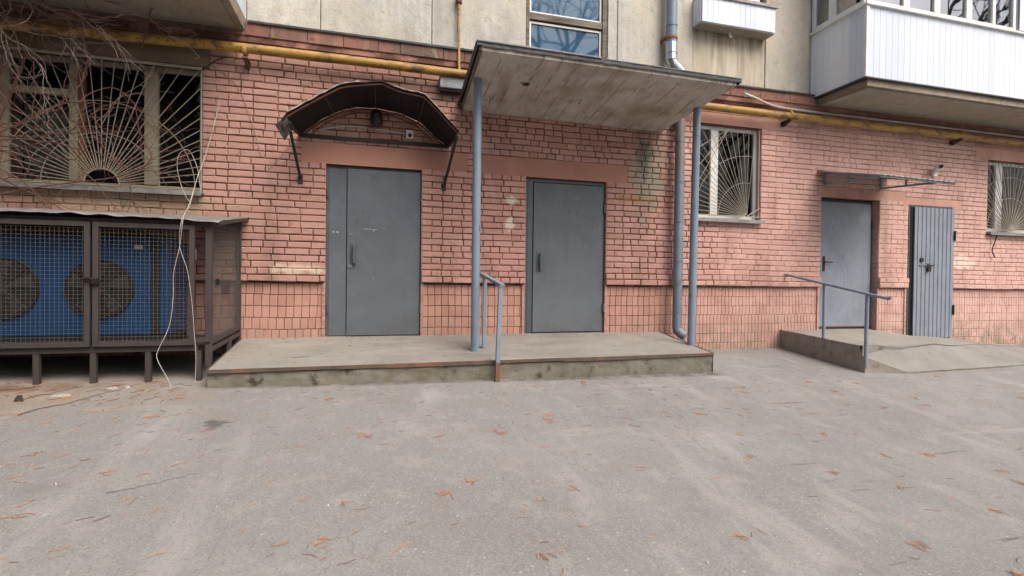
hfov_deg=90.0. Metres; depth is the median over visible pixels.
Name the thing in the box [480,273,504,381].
handrail
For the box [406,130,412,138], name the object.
security camera
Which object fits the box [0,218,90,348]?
cage door
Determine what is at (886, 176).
awning
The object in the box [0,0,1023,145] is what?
gas pipe
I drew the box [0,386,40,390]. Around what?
stick
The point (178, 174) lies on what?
cable
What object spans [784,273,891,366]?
handrail
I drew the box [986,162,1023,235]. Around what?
window
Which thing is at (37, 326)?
cooling unit
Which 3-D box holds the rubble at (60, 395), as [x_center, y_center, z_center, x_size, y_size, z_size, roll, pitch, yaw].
[-3.623,0.860,4.117,0.140,0.013,0.100,0,1,-15]
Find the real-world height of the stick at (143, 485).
0.014 m
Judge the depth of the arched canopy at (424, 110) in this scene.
5.68 m
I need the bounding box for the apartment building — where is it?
[0,0,1023,356]
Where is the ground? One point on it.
(685, 505)
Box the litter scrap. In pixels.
[13,395,23,401]
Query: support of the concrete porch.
on the ground
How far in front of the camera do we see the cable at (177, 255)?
4.51 m
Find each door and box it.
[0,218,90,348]
[92,222,194,346]
[325,165,421,336]
[524,178,605,332]
[817,199,872,327]
[904,205,955,337]
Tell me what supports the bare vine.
hanging from the apartment building
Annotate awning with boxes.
[819,171,957,189]
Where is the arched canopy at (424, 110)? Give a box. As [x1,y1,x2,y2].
[275,80,458,190]
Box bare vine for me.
[0,0,294,238]
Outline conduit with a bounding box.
[743,92,1023,137]
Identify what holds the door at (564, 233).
in the apartment building
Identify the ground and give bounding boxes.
[0,345,1023,575]
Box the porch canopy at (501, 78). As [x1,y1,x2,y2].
[458,39,741,351]
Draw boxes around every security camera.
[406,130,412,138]
[931,164,943,176]
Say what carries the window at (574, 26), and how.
in the apartment building
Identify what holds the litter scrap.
on the ground
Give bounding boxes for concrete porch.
[206,332,713,387]
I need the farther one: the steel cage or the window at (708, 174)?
the window at (708, 174)
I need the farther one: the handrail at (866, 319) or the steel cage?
the handrail at (866, 319)
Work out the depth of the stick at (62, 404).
3.88 m
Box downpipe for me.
[660,0,686,339]
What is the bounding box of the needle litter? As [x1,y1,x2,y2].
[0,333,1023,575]
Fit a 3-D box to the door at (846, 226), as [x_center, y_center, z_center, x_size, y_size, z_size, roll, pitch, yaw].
[5.123,-0.369,7.936,1.110,1.983,0.165,0,1,-15]
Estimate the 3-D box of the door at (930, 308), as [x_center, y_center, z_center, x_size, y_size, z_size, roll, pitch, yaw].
[6.728,-0.227,8.227,0.944,2.178,0.125,0,1,-15]
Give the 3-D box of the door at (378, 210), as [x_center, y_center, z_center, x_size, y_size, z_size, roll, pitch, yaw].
[-1.619,-0.422,6.039,1.083,1.978,0.155,0,1,-15]
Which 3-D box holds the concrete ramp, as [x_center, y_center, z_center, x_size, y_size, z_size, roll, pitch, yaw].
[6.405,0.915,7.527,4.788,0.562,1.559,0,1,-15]
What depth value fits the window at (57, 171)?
5.31 m
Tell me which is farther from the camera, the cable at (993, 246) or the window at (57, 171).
the cable at (993, 246)
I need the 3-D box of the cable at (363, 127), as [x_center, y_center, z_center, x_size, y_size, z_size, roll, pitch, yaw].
[-1.702,-1.822,5.923,0.983,0.083,0.014,0,1,-15]
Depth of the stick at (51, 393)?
4.13 m
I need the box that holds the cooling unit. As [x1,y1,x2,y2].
[0,234,187,343]
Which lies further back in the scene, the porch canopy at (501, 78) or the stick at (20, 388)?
the porch canopy at (501, 78)
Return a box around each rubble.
[50,394,70,396]
[104,387,117,389]
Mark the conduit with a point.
(840, 115)
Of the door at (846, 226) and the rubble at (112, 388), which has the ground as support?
the rubble at (112, 388)
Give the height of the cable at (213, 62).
0.190 m
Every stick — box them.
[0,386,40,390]
[18,389,119,415]
[25,386,81,398]
[107,474,188,492]
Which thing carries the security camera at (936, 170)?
attached to the apartment building
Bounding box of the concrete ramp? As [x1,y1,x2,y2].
[779,328,1023,373]
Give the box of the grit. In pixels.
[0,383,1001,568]
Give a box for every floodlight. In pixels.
[370,109,382,127]
[439,76,463,94]
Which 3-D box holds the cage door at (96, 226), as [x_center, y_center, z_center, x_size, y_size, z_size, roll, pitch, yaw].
[-3.236,-0.028,4.517,0.777,1.078,0.034,0,1,-15]
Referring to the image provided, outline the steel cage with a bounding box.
[0,207,249,384]
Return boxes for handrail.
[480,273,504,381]
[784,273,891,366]
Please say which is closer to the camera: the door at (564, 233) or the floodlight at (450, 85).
the floodlight at (450, 85)
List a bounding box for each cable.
[156,97,219,386]
[177,149,200,201]
[179,102,220,377]
[202,56,226,69]
[320,126,405,133]
[992,235,996,257]
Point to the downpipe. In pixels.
(670, 38)
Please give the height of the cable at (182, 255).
2.831 m
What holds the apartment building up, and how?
on the ground
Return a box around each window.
[0,45,203,195]
[526,0,607,58]
[698,125,764,223]
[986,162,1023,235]
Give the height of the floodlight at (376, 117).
0.233 m

